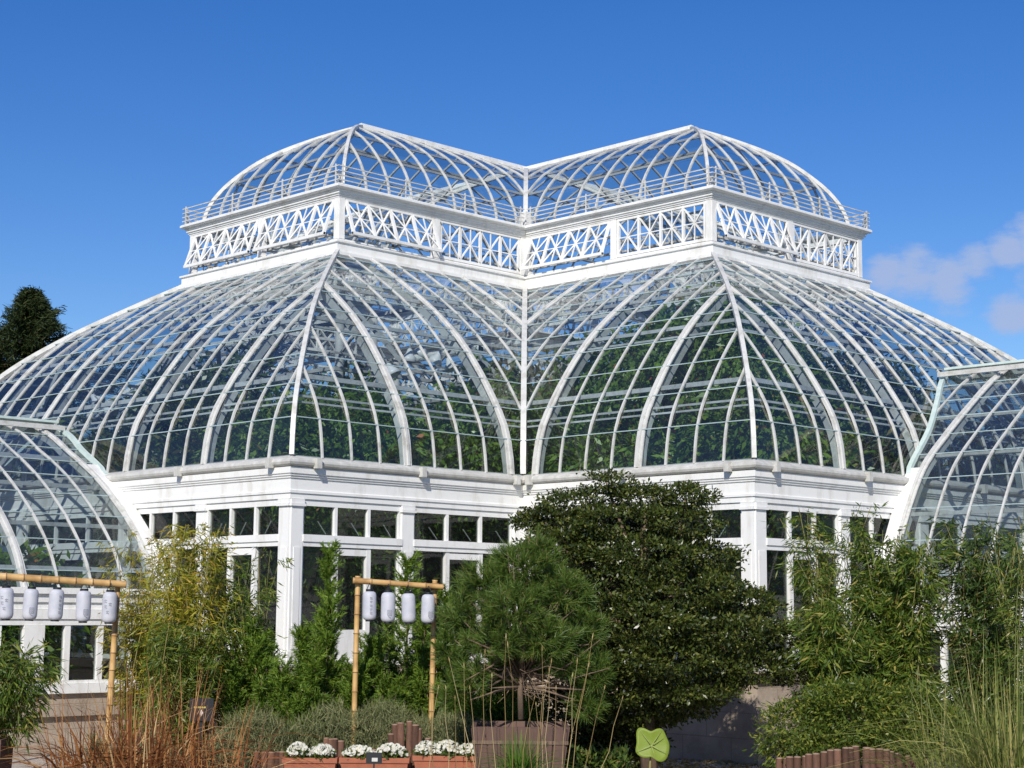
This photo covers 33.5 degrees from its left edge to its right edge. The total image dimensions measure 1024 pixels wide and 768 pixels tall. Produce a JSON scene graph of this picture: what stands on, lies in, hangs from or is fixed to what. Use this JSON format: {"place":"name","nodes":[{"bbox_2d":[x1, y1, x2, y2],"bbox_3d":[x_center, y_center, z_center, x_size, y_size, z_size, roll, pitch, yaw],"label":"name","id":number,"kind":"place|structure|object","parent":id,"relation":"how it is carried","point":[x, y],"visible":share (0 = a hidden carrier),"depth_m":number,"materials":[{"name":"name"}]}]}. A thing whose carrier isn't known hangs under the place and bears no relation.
{"place":"outdoors","nodes":[
{"label":"outdoors","id":0,"kind":"place"},
{"bbox_2d":[12,752,214,767],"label":"paving","id":1,"kind":"structure","parent":0,"point":[31,759],"depth_m":28.93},
{"bbox_2d":[0,572,126,742],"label":"bamboo lantern stand","id":2,"kind":"object","parent":1,"relation":"on","point":[92,582],"visible":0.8,"depth_m":26.90,"materials":[{"name":"wood"}]},
{"bbox_2d":[0,580,13,620],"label":"paper lantern","id":3,"kind":"object","parent":2,"relation":"hanging from","point":[6,602],"visible":1,"depth_m":26.26,"materials":[{"name":"white paper"}]},
{"bbox_2d":[22,581,38,620],"bbox_3d":[-7.490,3.361,26.506,0.231,0.650,0.234,10,-11,-41],"label":"paper lantern","id":4,"kind":"object","parent":2,"relation":"hanging from","point":[30,603],"visible":1,"depth_m":26.41,"materials":[{"name":"white paper"}]},
{"bbox_2d":[48,583,63,621],"bbox_3d":[-7.133,3.391,26.654,0.235,0.646,0.232,-4,-11,33],"label":"paper lantern","id":5,"kind":"object","parent":2,"relation":"hanging from","point":[56,604],"visible":1,"depth_m":26.56,"materials":[{"name":"white paper"}]},
{"bbox_2d":[75,585,90,622],"bbox_3d":[-6.742,3.438,26.802,0.237,0.641,0.233,-9,-13,42],"label":"paper lantern","id":6,"kind":"object","parent":2,"relation":"hanging from","point":[83,605],"visible":1,"depth_m":26.70,"materials":[{"name":"white paper"}]},
{"bbox_2d":[101,583,117,623],"bbox_3d":[-6.365,3.471,26.939,0.234,0.644,0.236,7,-9,-37],"label":"paper lantern","id":7,"kind":"object","parent":2,"relation":"hanging from","point":[109,606],"visible":1,"depth_m":26.84,"materials":[{"name":"white paper"}]},
{"bbox_2d":[92,529,191,746],"bbox_3d":[-6.149,4.351,28.173,1.774,3.941,1.973,1,-8,-7],"label":"bamboo clump","id":8,"kind":"object","parent":1,"relation":"on","point":[130,613],"visible":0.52,"depth_m":28.04,"materials":[{"name":"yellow plant"}]},
{"bbox_2d":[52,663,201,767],"bbox_3d":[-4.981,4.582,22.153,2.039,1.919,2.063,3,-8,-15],"label":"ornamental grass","id":9,"kind":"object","parent":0,"point":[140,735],"depth_m":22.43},
{"bbox_2d":[412,754,475,767],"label":"flower trough","id":10,"kind":"object","parent":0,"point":[438,761],"visible":0.59,"depth_m":23.95,"materials":[{"name":"ceramic"}]},
{"bbox_2d":[411,739,473,761],"bbox_3d":[-0.919,5.186,24.101,1.037,0.310,0.489,1,-8,-1],"label":"white chrysanthemum","id":11,"kind":"object","parent":10,"relation":"in","point":[439,748],"visible":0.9,"depth_m":23.99,"materials":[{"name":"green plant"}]},
{"bbox_2d":[0,0,1023,477],"label":"sky","id":12,"kind":"structure","parent":0,"point":[118,118],"materials":[{"name":"blue"}]},
{"bbox_2d":[574,758,775,767],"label":"fallen leaves","id":13,"kind":"object","parent":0,"point":[669,764],"visible":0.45,"depth_m":29.18,"materials":[{"name":"plant"}]},
{"bbox_2d":[660,760,763,767],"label":"gravel path","id":14,"kind":"structure","parent":0,"point":[701,764],"depth_m":29.33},
{"bbox_2d":[0,737,12,767],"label":"tall planter","id":15,"kind":"object","parent":14,"relation":"on","point":[3,750],"visible":0.71,"depth_m":21.55,"materials":[{"name":"brown wood"}]},
{"bbox_2d":[0,628,69,754],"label":"potted bamboo","id":16,"kind":"object","parent":15,"relation":"in","point":[24,671],"visible":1,"depth_m":21.69,"materials":[{"name":"green plant"}]},
{"bbox_2d":[0,683,253,767],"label":"ornamental grass","id":17,"kind":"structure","parent":14,"relation":"on","point":[77,751],"depth_m":21.30,"materials":[{"name":"plant"}]},
{"bbox_2d":[78,721,254,767],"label":"ground cover","id":18,"kind":"object","parent":14,"relation":"on","point":[218,745],"visible":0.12,"depth_m":23.74,"materials":[{"name":"green plant"}]},
{"bbox_2d":[0,657,336,767],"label":"ornamental grass","id":19,"kind":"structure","parent":14,"relation":"on","point":[131,762],"depth_m":21.11,"materials":[{"name":"plant"}]},
{"bbox_2d":[128,523,246,746],"bbox_3d":[-4.846,4.007,25.505,1.849,3.937,2.073,8,-11,-44],"label":"bamboo clump","id":20,"kind":"object","parent":14,"relation":"on","point":[185,608],"visible":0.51,"depth_m":25.46,"materials":[{"name":"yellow plant"}]},
{"bbox_2d":[128,614,247,758],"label":"bamboo clump","id":21,"kind":"object","parent":14,"relation":"on","point":[167,646],"visible":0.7,"depth_m":24.52,"materials":[{"name":"green plant"}]},
{"bbox_2d":[189,698,213,743],"bbox_3d":[-4.402,5.123,24.054,0.340,1.346,0.050,0,-8,0],"label":"name board","id":22,"kind":"object","parent":14,"relation":"on","point":[209,705],"visible":0.59,"depth_m":24.10,"materials":[{"name":"black plastic"}]},
{"bbox_2d":[63,696,351,767],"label":"ornamental grass","id":23,"kind":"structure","parent":14,"relation":"on","point":[255,764],"depth_m":21.12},
{"bbox_2d":[183,546,293,740],"bbox_3d":[-4.280,4.281,26.180,2.302,3.583,1.713,40,-40,-78],"label":"bamboo clump","id":24,"kind":"object","parent":14,"relation":"on","point":[234,619],"visible":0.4,"depth_m":26.06,"materials":[{"name":"green plant"}]},
{"bbox_2d":[214,609,283,749],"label":"feathery conifer","id":25,"kind":"object","parent":14,"relation":"on","point":[257,687],"visible":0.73,"depth_m":25.40,"materials":[{"name":"green plant"}]},
{"bbox_2d":[264,623,334,745],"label":"feathery conifer","id":26,"kind":"object","parent":14,"relation":"on","point":[296,694],"visible":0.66,"depth_m":25.28,"materials":[{"name":"green plant"}]},
{"bbox_2d":[282,756,339,767],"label":"flower trough","id":27,"kind":"object","parent":14,"relation":"on","point":[329,762],"visible":0.78,"depth_m":23.81,"materials":[{"name":"ceramic"}]},
{"bbox_2d":[283,741,336,760],"bbox_3d":[-2.837,5.183,23.951,0.764,0.314,0.461,0,-8,2],"label":"white chrysanthemum","id":28,"kind":"object","parent":27,"relation":"in","point":[302,750],"visible":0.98,"depth_m":23.86,"materials":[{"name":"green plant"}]},
{"bbox_2d":[293,538,375,728],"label":"feathery conifer","id":29,"kind":"object","parent":14,"relation":"on","point":[324,630],"visible":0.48,"depth_m":26.06,"materials":[{"name":"green plant"}]},
{"bbox_2d":[254,721,430,767],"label":"log edging","id":30,"kind":"object","parent":14,"relation":"on","point":[413,735],"visible":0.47,"depth_m":24.46,"materials":[{"name":"brown wood"}]},
{"bbox_2d":[215,693,491,767],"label":"ground cover","id":31,"kind":"object","parent":14,"relation":"on","point":[338,726],"visible":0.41,"depth_m":24.91,"materials":[{"name":"green plant"}]},
{"bbox_2d":[324,631,414,748],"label":"feathery conifer","id":32,"kind":"object","parent":14,"relation":"on","point":[365,678],"visible":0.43,"depth_m":25.74,"materials":[{"name":"green plant"}]},
{"bbox_2d":[366,752,381,767],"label":"plant tag","id":33,"kind":"object","parent":14,"relation":"on","point":[373,758],"visible":1,"depth_m":23.44,"materials":[{"name":"black plastic"}]},
{"bbox_2d":[339,756,410,767],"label":"flower trough","id":34,"kind":"object","parent":14,"relation":"on","point":[348,762],"visible":0.76,"depth_m":23.89,"materials":[{"name":"ceramic"}]},
{"bbox_2d":[340,742,411,759],"bbox_3d":[-1.919,5.207,24.043,1.004,0.290,0.498,1,-8,-6],"label":"white chrysanthemum","id":35,"kind":"object","parent":34,"relation":"in","point":[392,750],"visible":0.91,"depth_m":23.95,"materials":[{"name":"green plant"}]},
{"bbox_2d":[351,576,443,744],"bbox_3d":[-1.726,4.421,25.275,1.381,3.107,0.234,3,-8,-17],"label":"bamboo lantern stand","id":36,"kind":"object","parent":14,"relation":"on","point":[434,585],"visible":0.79,"depth_m":25.29,"materials":[{"name":"wood"}]},
{"bbox_2d":[363,583,375,621],"bbox_3d":[-2.104,3.223,25.156,0.205,0.567,0.208,5,-10,-31],"label":"paper lantern","id":37,"kind":"object","parent":36,"relation":"hanging from","point":[369,605],"visible":1,"depth_m":25.07,"materials":[{"name":"white paper"}]},
{"bbox_2d":[381,584,394,623],"bbox_3d":[-1.835,3.254,25.225,0.212,0.583,0.216,7,-12,-32],"label":"paper lantern","id":38,"kind":"object","parent":36,"relation":"hanging from","point":[387,606],"visible":1,"depth_m":25.14,"materials":[{"name":"white paper"}]},
{"bbox_2d":[401,585,415,623],"bbox_3d":[-1.539,3.274,25.293,0.209,0.577,0.207,6,-11,-44],"label":"paper lantern","id":39,"kind":"object","parent":36,"relation":"hanging from","point":[408,607],"visible":1,"depth_m":25.20,"materials":[{"name":"white paper"}]},
{"bbox_2d":[421,586,434,624],"bbox_3d":[-1.248,3.294,25.356,0.206,0.571,0.210,9,-12,-39],"label":"paper lantern","id":40,"kind":"object","parent":36,"relation":"hanging from","point":[427,607],"visible":1,"depth_m":25.27,"materials":[{"name":"white paper"}]},
{"bbox_2d":[374,548,446,721],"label":"feathery conifer","id":41,"kind":"object","parent":14,"relation":"on","point":[417,646],"visible":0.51,"depth_m":26.78,"materials":[{"name":"green plant"}]},
{"bbox_2d":[414,582,477,735],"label":"feathery conifer","id":42,"kind":"object","parent":14,"relation":"on","point":[441,595],"visible":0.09,"depth_m":26.37,"materials":[{"name":"green plant"}]},
{"bbox_2d":[434,638,551,742],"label":"feathery conifer","id":43,"kind":"object","parent":14,"relation":"on","point":[499,709],"visible":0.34,"depth_m":25.69,"materials":[{"name":"green plant"}]},
{"bbox_2d":[471,721,569,767],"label":"wooden tub","id":44,"kind":"object","parent":14,"relation":"on","point":[551,732],"visible":0.78,"depth_m":23.21,"materials":[{"name":"brown wood"}]},
{"bbox_2d":[425,526,618,726],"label":"potted pine","id":45,"kind":"object","parent":44,"relation":"on","point":[525,629],"visible":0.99,"depth_m":23.84,"materials":[{"name":"green plant"}]},
{"bbox_2d":[467,731,583,767],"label":"spiky grass","id":46,"kind":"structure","parent":14,"relation":"on","point":[522,758],"depth_m":22.49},
{"bbox_2d":[429,635,622,767],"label":"dry stalks","id":47,"kind":"object","parent":14,"relation":"on","point":[512,722],"visible":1,"depth_m":22.28,"materials":[{"name":"plant"}]},
{"bbox_2d":[565,741,631,767],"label":"plant","id":48,"kind":"object","parent":14,"relation":"on","point":[582,752],"visible":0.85,"depth_m":24.41,"materials":[{"name":"green plant"}]},
{"bbox_2d":[636,728,668,767],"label":"elephant ear","id":49,"kind":"object","parent":14,"relation":"on","point":[654,744],"visible":1,"depth_m":22.96},
{"bbox_2d":[504,466,809,767],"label":"evergreen shrub","id":50,"kind":"object","parent":14,"relation":"on","point":[653,614],"visible":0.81,"depth_m":25.56,"materials":[{"name":"green plant"}]},
{"bbox_2d":[763,502,886,767],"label":"bamboo clump","id":51,"kind":"object","parent":14,"relation":"on","point":[817,586],"visible":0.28,"depth_m":26.79,"materials":[{"name":"green plant"}]},
{"bbox_2d":[782,595,894,762],"bbox_3d":[4.795,4.572,25.155,1.719,2.885,2.107,0,-8,3],"label":"bamboo clump","id":52,"kind":"object","parent":14,"relation":"on","point":[835,654],"visible":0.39,"depth_m":24.81,"materials":[{"name":"green plant"}]},
{"bbox_2d":[776,745,917,767],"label":"log edging","id":53,"kind":"object","parent":14,"relation":"on","point":[824,759],"visible":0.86,"depth_m":22.06,"materials":[{"name":"brown wood"}]},
{"bbox_2d":[742,669,985,767],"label":"shrub","id":54,"kind":"object","parent":14,"relation":"on","point":[863,693],"visible":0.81,"depth_m":23.02,"materials":[{"name":"green plant"}]},
{"bbox_2d":[831,522,963,767],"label":"bamboo clump","id":55,"kind":"object","parent":14,"relation":"on","point":[898,625],"visible":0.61,"depth_m":25.43,"materials":[{"name":"green plant"}]},
{"bbox_2d":[816,673,1023,767],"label":"tall grass","id":56,"kind":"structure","parent":14,"relation":"on","point":[938,760],"depth_m":21.05,"materials":[{"name":"plant"}]},
{"bbox_2d":[914,516,1023,767],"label":"bamboo clump","id":57,"kind":"object","parent":14,"relation":"on","point":[972,598],"visible":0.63,"depth_m":25.36,"materials":[{"name":"green plant"}]},
{"bbox_2d":[971,512,1023,758],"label":"bamboo clump","id":58,"kind":"object","parent":14,"relation":"on","point":[1011,630],"visible":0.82,"depth_m":24.10,"materials":[{"name":"green plant"}]},
{"bbox_2d":[827,627,1023,767],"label":"tall grass","id":59,"kind":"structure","parent":0,"point":[987,749],"depth_m":20.41,"materials":[{"name":"plant"}]},
{"label":"ground","id":60,"kind":"structure","parent":0,"visible":0},
{"bbox_2d":[0,533,93,679],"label":"glasshouse shrub","id":61,"kind":"object","parent":60,"relation":"on","point":[53,633],"visible":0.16,"depth_m":32.81,"materials":[{"name":"green plant"}]},
{"bbox_2d":[0,399,122,584],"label":"glasshouse tree","id":62,"kind":"object","parent":60,"relation":"on","point":[34,527],"visible":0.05,"depth_m":39.84,"materials":[{"name":"green plant"}]},
{"bbox_2d":[4,527,142,653],"bbox_3d":[-9.189,5.430,37.162,2.910,4.667,6.023,8,-11,-44],"label":"glasshouse shrub","id":63,"kind":"object","parent":60,"relation":"on","point":[91,638],"depth_m":36.92,"materials":[{"name":"green plant"}]},
{"bbox_2d":[0,285,151,479],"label":"spruce tree","id":64,"kind":"object","parent":60,"relation":"on","point":[30,325],"visible":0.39,"depth_m":63.52,"materials":[{"name":"green plant"}]},
{"bbox_2d":[8,348,248,625],"bbox_3d":[-8.036,3.365,37.844,4.738,8.445,6.839,8,-11,-44],"label":"glasshouse tree","id":65,"kind":"object","parent":60,"relation":"on","point":[102,449],"visible":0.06,"depth_m":37.10,"materials":[{"name":"green plant"}]},
{"bbox_2d":[131,512,250,654],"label":"glasshouse shrub","id":66,"kind":"object","parent":60,"relation":"on","point":[157,536],"depth_m":34.25,"materials":[{"name":"green plant"}]},
{"bbox_2d":[105,330,317,590],"bbox_3d":[-5.673,3.131,35.618,5.117,8.352,5.776,8,-11,-44],"label":"glasshouse tree","id":67,"kind":"object","parent":60,"relation":"on","point":[175,450],"visible":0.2,"depth_m":34.74,"materials":[{"name":"green plant"}]},
{"bbox_2d":[211,506,413,657],"bbox_3d":[-3.958,4.396,32.685,3.778,5.093,3.509,8,-11,-44],"label":"glasshouse shrub","id":68,"kind":"object","parent":60,"relation":"on","point":[308,608],"visible":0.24,"depth_m":32.30,"materials":[{"name":"green plant"}]},
{"bbox_2d":[186,360,457,657],"bbox_3d":[-3.698,3.316,34.238,5.906,7.644,5.477,8,-11,-44],"label":"glasshouse tree","id":69,"kind":"object","parent":60,"relation":"on","point":[307,436],"visible":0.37,"depth_m":32.96,"materials":[{"name":"green plant"}]},
{"bbox_2d":[233,358,425,634],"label":"glasshouse tree","id":70,"kind":"object","parent":60,"relation":"on","point":[346,366],"depth_m":38.69,"materials":[{"name":"green plant"}]},
{"bbox_2d":[310,363,534,635],"bbox_3d":[-1.823,3.413,34.953,6.233,7.685,4.876,2,-8,-15],"label":"glasshouse tree","id":71,"kind":"object","parent":60,"relation":"on","point":[442,458],"visible":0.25,"depth_m":34.12,"materials":[{"name":"green plant"}]},
{"bbox_2d":[381,514,496,657],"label":"glasshouse shrub","id":72,"kind":"object","parent":60,"relation":"on","point":[431,575],"visible":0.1,"depth_m":33.91,"materials":[{"name":"green plant"}]},
{"bbox_2d":[407,347,610,589],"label":"glasshouse tree","id":73,"kind":"object","parent":60,"relation":"on","point":[500,525],"visible":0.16,"depth_m":35.32,"materials":[{"name":"green plant"}]},
{"bbox_2d":[0,123,1023,765],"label":"glass pavilion","id":74,"kind":"structure","parent":60,"relation":"on","point":[308,281],"depth_m":36.37,"materials":[{"name":"white metal"}]},
{"bbox_2d":[0,517,15,572],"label":"window frame","id":75,"kind":"structure","parent":74,"relation":"in","point":[9,518],"depth_m":37.18,"materials":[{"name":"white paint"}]},
{"bbox_2d":[22,510,117,658],"bbox_3d":[-9.144,4.151,35.248,0.222,2.942,3.811,8,-11,-44],"label":"window frame","id":76,"kind":"structure","parent":74,"relation":"in","point":[89,547],"depth_m":35.00,"materials":[{"name":"white paint"}]},
{"bbox_2d":[0,415,165,756],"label":"glasshouse wing","id":77,"kind":"structure","parent":74,"relation":"attached to","point":[118,502],"depth_m":31.37,"materials":[{"name":"metal"}]},
{"bbox_2d":[0,625,134,684],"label":"window frame","id":78,"kind":"structure","parent":77,"relation":"in","point":[28,631],"depth_m":30.82,"materials":[{"name":"white paint"}]},
{"bbox_2d":[83,385,104,404],"bbox_3d":[-9.290,0.218,37.545,0.340,0.630,0.332,-26,-27,-43],"label":"bell lamp","id":79,"kind":"object","parent":74,"relation":"hanging from","point":[94,400],"visible":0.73,"depth_m":37.46,"materials":[{"name":"white ceramic"}]},
{"bbox_2d":[94,395,118,420],"bbox_3d":[-8.804,0.467,36.697,0.340,0.630,0.331,-26,-27,-43],"label":"bell lamp","id":80,"kind":"object","parent":74,"relation":"hanging from","point":[114,412],"visible":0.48,"depth_m":36.71,"materials":[{"name":"white ceramic"}]},
{"bbox_2d":[121,505,194,658],"bbox_3d":[-6.750,3.848,32.834,0.222,2.942,2.435,8,-11,-44],"label":"window frame","id":81,"kind":"structure","parent":74,"relation":"in","point":[187,508],"depth_m":32.99,"materials":[{"name":"white paint"}]},
{"bbox_2d":[203,499,277,659],"bbox_3d":[-4.890,3.613,30.958,0.222,2.942,2.290,8,-11,-44],"label":"window frame","id":82,"kind":"structure","parent":74,"relation":"in","point":[267,540],"depth_m":30.90,"materials":[{"name":"white paint"}]},
{"bbox_2d":[301,499,402,664],"bbox_3d":[-2.951,3.625,30.930,2.320,2.942,0.222,8,-11,-44],"label":"window frame","id":83,"kind":"structure","parent":74,"relation":"in","point":[366,543],"depth_m":31.01,"materials":[{"name":"white paint"}]},
{"bbox_2d":[380,348,400,378],"bbox_3d":[-2.496,-0.440,33.952,0.340,0.630,0.331,-13,-21,-45],"label":"bell lamp","id":84,"kind":"object","parent":74,"relation":"hanging from","point":[394,372],"visible":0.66,"depth_m":33.91,"materials":[{"name":"white metal"}]},
{"bbox_2d":[401,336,416,362],"bbox_3d":[-2.074,-0.762,34.695,0.340,0.630,0.332,12,-9,-43],"label":"bell lamp","id":85,"kind":"object","parent":74,"relation":"hanging from","point":[409,356],"visible":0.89,"depth_m":34.60,"materials":[{"name":"white metal"}]},
{"bbox_2d":[413,329,434,358],"bbox_3d":[-1.767,-0.867,35.208,0.340,0.630,0.332,28,2,-39],"label":"bell lamp","id":86,"kind":"object","parent":74,"relation":"hanging from","point":[417,351],"visible":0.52,"depth_m":35.12,"materials":[{"name":"white metal"}]},
{"bbox_2d":[429,336,447,366],"bbox_3d":[-1.473,-0.708,35.368,0.340,0.630,0.332,26,1,-40],"label":"bell lamp","id":87,"kind":"object","parent":74,"relation":"hanging from","point":[436,359],"visible":0.93,"depth_m":35.29,"materials":[{"name":"white metal"}]},
{"bbox_2d":[445,354,459,372],"bbox_3d":[-1.364,-0.588,35.683,0.340,0.630,0.331,-9,-19,-45],"label":"bell lamp","id":88,"kind":"object","parent":74,"relation":"hanging from","point":[449,367],"visible":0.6,"depth_m":35.58,"materials":[{"name":"white ceramic"}]},
{"bbox_2d":[412,507,512,662],"bbox_3d":[-0.970,3.900,32.861,2.660,2.942,0.222,8,-11,-44],"label":"window frame","id":89,"kind":"structure","parent":74,"relation":"in","point":[445,546],"depth_m":32.77,"materials":[{"name":"white paint"}]},
{"bbox_2d":[662,503,741,661],"bbox_3d":[3.308,3.670,30.874,0.222,2.942,2.320,8,-11,-44],"label":"window frame","id":90,"kind":"structure","parent":74,"relation":"in","point":[725,506],"depth_m":30.36,"materials":[{"name":"white paint"}]},
{"bbox_2d":[766,503,841,662],"bbox_3d":[5.247,3.685,30.867,2.290,2.942,0.222,8,-11,-44],"label":"window frame","id":91,"kind":"structure","parent":74,"relation":"in","point":[774,544],"depth_m":30.71,"materials":[{"name":"white paint"}]},
{"bbox_2d":[870,341,884,370],"bbox_3d":[7.779,-0.616,36.433,0.340,0.630,0.332,3,-13,-45],"label":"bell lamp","id":92,"kind":"object","parent":74,"relation":"hanging from","point":[881,367],"visible":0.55,"depth_m":36.36,"materials":[{"name":"white metal"}]},
{"bbox_2d":[850,510,919,620],"bbox_3d":[7.137,3.947,32.709,2.435,2.942,0.222,8,-11,-44],"label":"window frame","id":93,"kind":"structure","parent":74,"relation":"in","point":[884,515],"depth_m":32.69,"materials":[{"name":"white paint"}]},
{"bbox_2d":[879,359,1023,761],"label":"glasshouse wing","id":94,"kind":"structure","parent":74,"relation":"attached to","point":[905,508],"depth_m":33.52,"materials":[{"name":"metal"}]},
{"bbox_2d":[914,632,1023,690],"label":"window frame","id":95,"kind":"structure","parent":94,"relation":"in","point":[943,663],"depth_m":31.13,"materials":[{"name":"white paint"}]},
{"bbox_2d":[929,516,1023,665],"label":"window frame","id":96,"kind":"structure","parent":74,"relation":"in","point":[1006,525],"depth_m":35.08,"materials":[{"name":"white paint"}]},
{"bbox_2d":[434,336,607,617],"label":"glasshouse tree","id":97,"kind":"object","parent":60,"relation":"on","point":[512,364],"depth_m":40.55,"materials":[{"name":"green plant"}]},
{"bbox_2d":[496,298,821,595],"bbox_3d":[3.433,2.680,35.164,6.416,9.264,7.064,8,-11,-44],"label":"glasshouse tree","id":98,"kind":"object","parent":60,"relation":"on","point":[601,455],"visible":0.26,"depth_m":34.26,"materials":[{"name":"green plant"}]},
{"bbox_2d":[592,533,804,651],"bbox_3d":[3.562,4.834,32.933,3.651,4.776,5.445,8,-11,-44],"label":"glasshouse shrub","id":99,"kind":"object","parent":60,"relation":"on","point":[779,576],"visible":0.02,"depth_m":31.51,"materials":[{"name":"green plant"}]},
{"bbox_2d":[588,275,877,613],"bbox_3d":[4.086,2.293,34.031,4.984,9.750,5.643,8,-11,-44],"label":"glasshouse tree","id":100,"kind":"object","parent":60,"relation":"on","point":[679,421],"visible":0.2,"depth_m":32.88,"materials":[{"name":"green plant"}]},
{"bbox_2d":[675,314,880,603],"bbox_3d":[4.838,2.826,33.518,4.868,8.567,4.046,8,-11,-44],"label":"glasshouse tree","id":101,"kind":"object","parent":60,"relation":"on","point":[806,419],"visible":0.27,"depth_m":32.50,"materials":[{"name":"green plant"}]},
{"bbox_2d":[774,527,907,662],"bbox_3d":[6.204,5.001,33.586,4.957,4.851,2.843,8,-11,-44],"label":"glasshouse shrub","id":102,"kind":"object","parent":60,"relation":"on","point":[799,605],"visible":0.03,"depth_m":32.84,"materials":[{"name":"green plant"}]},
{"bbox_2d":[739,335,948,616],"bbox_3d":[6.375,3.030,35.289,5.892,8.661,4.446,8,-11,-44],"label":"glasshouse tree","id":103,"kind":"object","parent":60,"relation":"on","point":[869,443],"visible":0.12,"depth_m":34.87,"materials":[{"name":"green plant"}]},
{"bbox_2d":[843,346,1023,646],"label":"glasshouse tree","id":104,"kind":"object","parent":60,"relation":"on","point":[919,401],"visible":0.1,"depth_m":37.12,"materials":[{"name":"green plant"}]},
{"bbox_2d":[922,536,1023,685],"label":"glasshouse shrub","id":105,"kind":"object","parent":60,"relation":"on","point":[935,667],"visible":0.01,"depth_m":32.32,"materials":[{"name":"green plant"}]},
{"bbox_2d":[935,423,1023,549],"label":"glasshouse tree","id":106,"kind":"object","parent":60,"relation":"on","point":[968,469],"visible":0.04,"depth_m":39.27,"materials":[{"name":"green plant"}]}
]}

